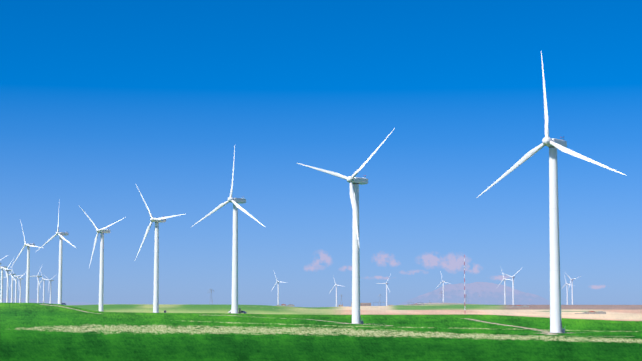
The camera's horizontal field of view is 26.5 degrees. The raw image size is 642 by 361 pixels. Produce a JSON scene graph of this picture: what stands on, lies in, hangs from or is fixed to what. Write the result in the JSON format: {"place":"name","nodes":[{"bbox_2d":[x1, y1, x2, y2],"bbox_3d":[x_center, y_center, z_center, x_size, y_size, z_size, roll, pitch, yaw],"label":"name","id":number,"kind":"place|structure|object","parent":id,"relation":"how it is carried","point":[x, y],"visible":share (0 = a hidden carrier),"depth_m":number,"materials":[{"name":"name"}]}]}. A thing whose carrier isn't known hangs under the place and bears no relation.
{"place":"outdoors","nodes":[
{"label":"outdoors","id":0,"kind":"place"},
{"bbox_2d":[3,282,549,306],"bbox_3d":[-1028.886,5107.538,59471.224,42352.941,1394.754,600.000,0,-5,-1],"label":"snow mountains","id":1,"kind":"structure","parent":0,"point":[485,293],"depth_m":59493.00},
{"bbox_2d":[0,303,641,360],"bbox_3d":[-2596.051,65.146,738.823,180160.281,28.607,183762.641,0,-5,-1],"label":"ground","id":2,"kind":"structure","parent":0,"point":[126,332],"depth_m":512.45,"materials":[{"name":"green plant"}]},
{"bbox_2d":[0,266,9,302],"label":"turbine","id":3,"kind":"object","parent":2,"relation":"on","point":[1,295],"visible":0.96,"depth_m":2290.38,"materials":[{"name":"grey metal"}]},
{"bbox_2d":[0,258,13,302],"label":"turbine","id":4,"kind":"object","parent":2,"relation":"on","point":[7,273],"visible":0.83,"depth_m":2696.11,"materials":[{"name":"grey metal"}]},
{"bbox_2d":[0,265,16,302],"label":"turbine","id":5,"kind":"object","parent":2,"relation":"on","point":[11,286],"visible":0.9,"depth_m":3078.71,"materials":[{"name":"grey metal"}]},
{"bbox_2d":[9,270,20,302],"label":"turbine","id":6,"kind":"object","parent":2,"relation":"on","point":[15,287],"visible":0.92,"depth_m":3254.63,"materials":[{"name":"grey metal"}]},
{"bbox_2d":[11,273,23,302],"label":"turbine","id":7,"kind":"object","parent":2,"relation":"on","point":[20,278],"visible":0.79,"depth_m":3481.84,"materials":[{"name":"grey metal"}]},
{"bbox_2d":[11,220,42,302],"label":"turbine","id":8,"kind":"object","parent":2,"relation":"on","point":[28,270],"visible":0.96,"depth_m":1628.01,"materials":[{"name":"grey metal"}]},
{"bbox_2d":[31,264,42,302],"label":"turbine","id":9,"kind":"object","parent":2,"relation":"on","point":[37,276],"visible":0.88,"depth_m":3254.63,"materials":[{"name":"grey metal"}]},
{"bbox_2d":[36,270,47,302],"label":"turbine","id":10,"kind":"object","parent":2,"relation":"on","point":[43,286],"visible":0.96,"depth_m":3523.21,"materials":[{"name":"grey metal"}]},
{"bbox_2d":[44,275,53,303],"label":"turbine","id":11,"kind":"object","parent":2,"relation":"on","point":[50,280],"visible":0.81,"depth_m":3644.20,"materials":[{"name":"grey metal"}]},
{"bbox_2d":[37,212,75,304],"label":"turbine","id":12,"kind":"object","parent":2,"relation":"on","point":[61,235],"visible":0.92,"depth_m":1356.18,"materials":[{"name":"grey metal"}]},
{"bbox_2d":[40,304,101,313],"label":"dirt road","id":13,"kind":"structure","parent":2,"relation":"on","point":[70,308],"depth_m":1155.52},
{"bbox_2d":[80,207,123,311],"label":"turbine","id":14,"kind":"object","parent":2,"relation":"on","point":[101,231],"visible":0.96,"depth_m":1191.47,"materials":[{"name":"grey metal"}]},
{"bbox_2d":[135,185,186,312],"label":"turbine","id":15,"kind":"object","parent":2,"relation":"on","point":[156,273],"visible":0.96,"depth_m":1031.33,"materials":[{"name":"grey metal"}]},
{"bbox_2d":[191,147,264,313],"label":"turbine","id":16,"kind":"object","parent":2,"relation":"on","point":[236,207],"visible":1,"depth_m":844.23,"materials":[{"name":"grey metal"}]},
{"bbox_2d":[271,270,287,304],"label":"turbine","id":17,"kind":"object","parent":2,"relation":"on","point":[278,289],"visible":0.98,"depth_m":3673.38,"materials":[{"name":"grey metal"}]},
{"bbox_2d":[227,315,392,325],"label":"dirt road","id":18,"kind":"structure","parent":2,"relation":"on","point":[312,319],"depth_m":713.79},
{"bbox_2d":[330,276,344,306],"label":"turbine","id":19,"kind":"object","parent":2,"relation":"on","point":[336,291],"visible":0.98,"depth_m":4152.74,"materials":[{"name":"grey metal"}]},
{"bbox_2d":[297,128,394,323],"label":"turbine","id":20,"kind":"object","parent":2,"relation":"on","point":[354,181],"visible":1,"depth_m":664.96,"materials":[{"name":"grey metal"}]},
{"bbox_2d":[376,276,389,305],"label":"turbine","id":21,"kind":"object","parent":2,"relation":"on","point":[386,283],"visible":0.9,"depth_m":4248.63,"materials":[{"name":"grey metal"}]},
{"bbox_2d":[339,300,431,306],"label":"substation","id":22,"kind":"object","parent":2,"relation":"on","point":[365,304],"visible":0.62,"depth_m":3684.83,"materials":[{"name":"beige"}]},
{"bbox_2d":[437,271,446,302],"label":"turbine","id":23,"kind":"object","parent":2,"relation":"on","point":[443,288],"visible":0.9,"depth_m":4290.80,"materials":[{"name":"grey metal"}]},
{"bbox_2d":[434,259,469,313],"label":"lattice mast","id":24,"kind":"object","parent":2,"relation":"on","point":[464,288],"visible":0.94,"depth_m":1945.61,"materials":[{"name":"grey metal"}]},
{"bbox_2d":[498,270,508,304],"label":"turbine","id":25,"kind":"object","parent":2,"relation":"on","point":[504,289],"visible":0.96,"depth_m":3686.37,"materials":[{"name":"grey metal"}]},
{"bbox_2d":[460,318,559,334],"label":"track","id":26,"kind":"structure","parent":2,"relation":"on","point":[546,332],"depth_m":604.75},
{"bbox_2d":[500,268,521,304],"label":"turbine","id":27,"kind":"object","parent":2,"relation":"on","point":[512,286],"visible":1,"depth_m":3434.16,"materials":[{"name":"grey metal"}]},
{"bbox_2d":[477,52,626,332],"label":"turbine","id":28,"kind":"object","parent":2,"relation":"on","point":[553,144],"visible":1,"depth_m":501.54,"materials":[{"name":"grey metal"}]},
{"bbox_2d":[562,275,568,304],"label":"turbine","id":29,"kind":"object","parent":2,"relation":"on","point":[567,290],"visible":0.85,"depth_m":4257.94,"materials":[{"name":"grey metal"}]},
{"bbox_2d":[567,275,580,304],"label":"turbine","id":30,"kind":"object","parent":2,"relation":"on","point":[572,287],"visible":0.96,"depth_m":3773.00,"materials":[{"name":"grey metal"}]},
{"bbox_2d":[575,311,605,313],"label":"farm buildings","id":31,"kind":"structure","parent":2,"relation":"on","point":[594,312],"depth_m":2291.14,"materials":[{"name":"beige stone"}]},
{"bbox_2d":[0,0,641,306],"label":"sky","id":32,"kind":"structure","parent":0,"point":[100,100],"materials":[{"name":"blue"}]},
{"bbox_2d":[316,253,329,263],"bbox_3d":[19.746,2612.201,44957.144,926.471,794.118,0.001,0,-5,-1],"label":"cloud","id":33,"kind":"structure","parent":0,"point":[325,257],"depth_m":44964.41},
{"bbox_2d":[423,255,437,265],"bbox_3d":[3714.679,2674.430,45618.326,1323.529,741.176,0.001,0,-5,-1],"label":"cloud","id":34,"kind":"structure","parent":0,"point":[433,260],"depth_m":45620.13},
{"bbox_2d":[444,256,464,269],"bbox_3d":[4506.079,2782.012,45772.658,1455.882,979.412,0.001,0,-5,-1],"label":"cloud","id":35,"kind":"structure","parent":0,"point":[454,263],"depth_m":45772.97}
]}

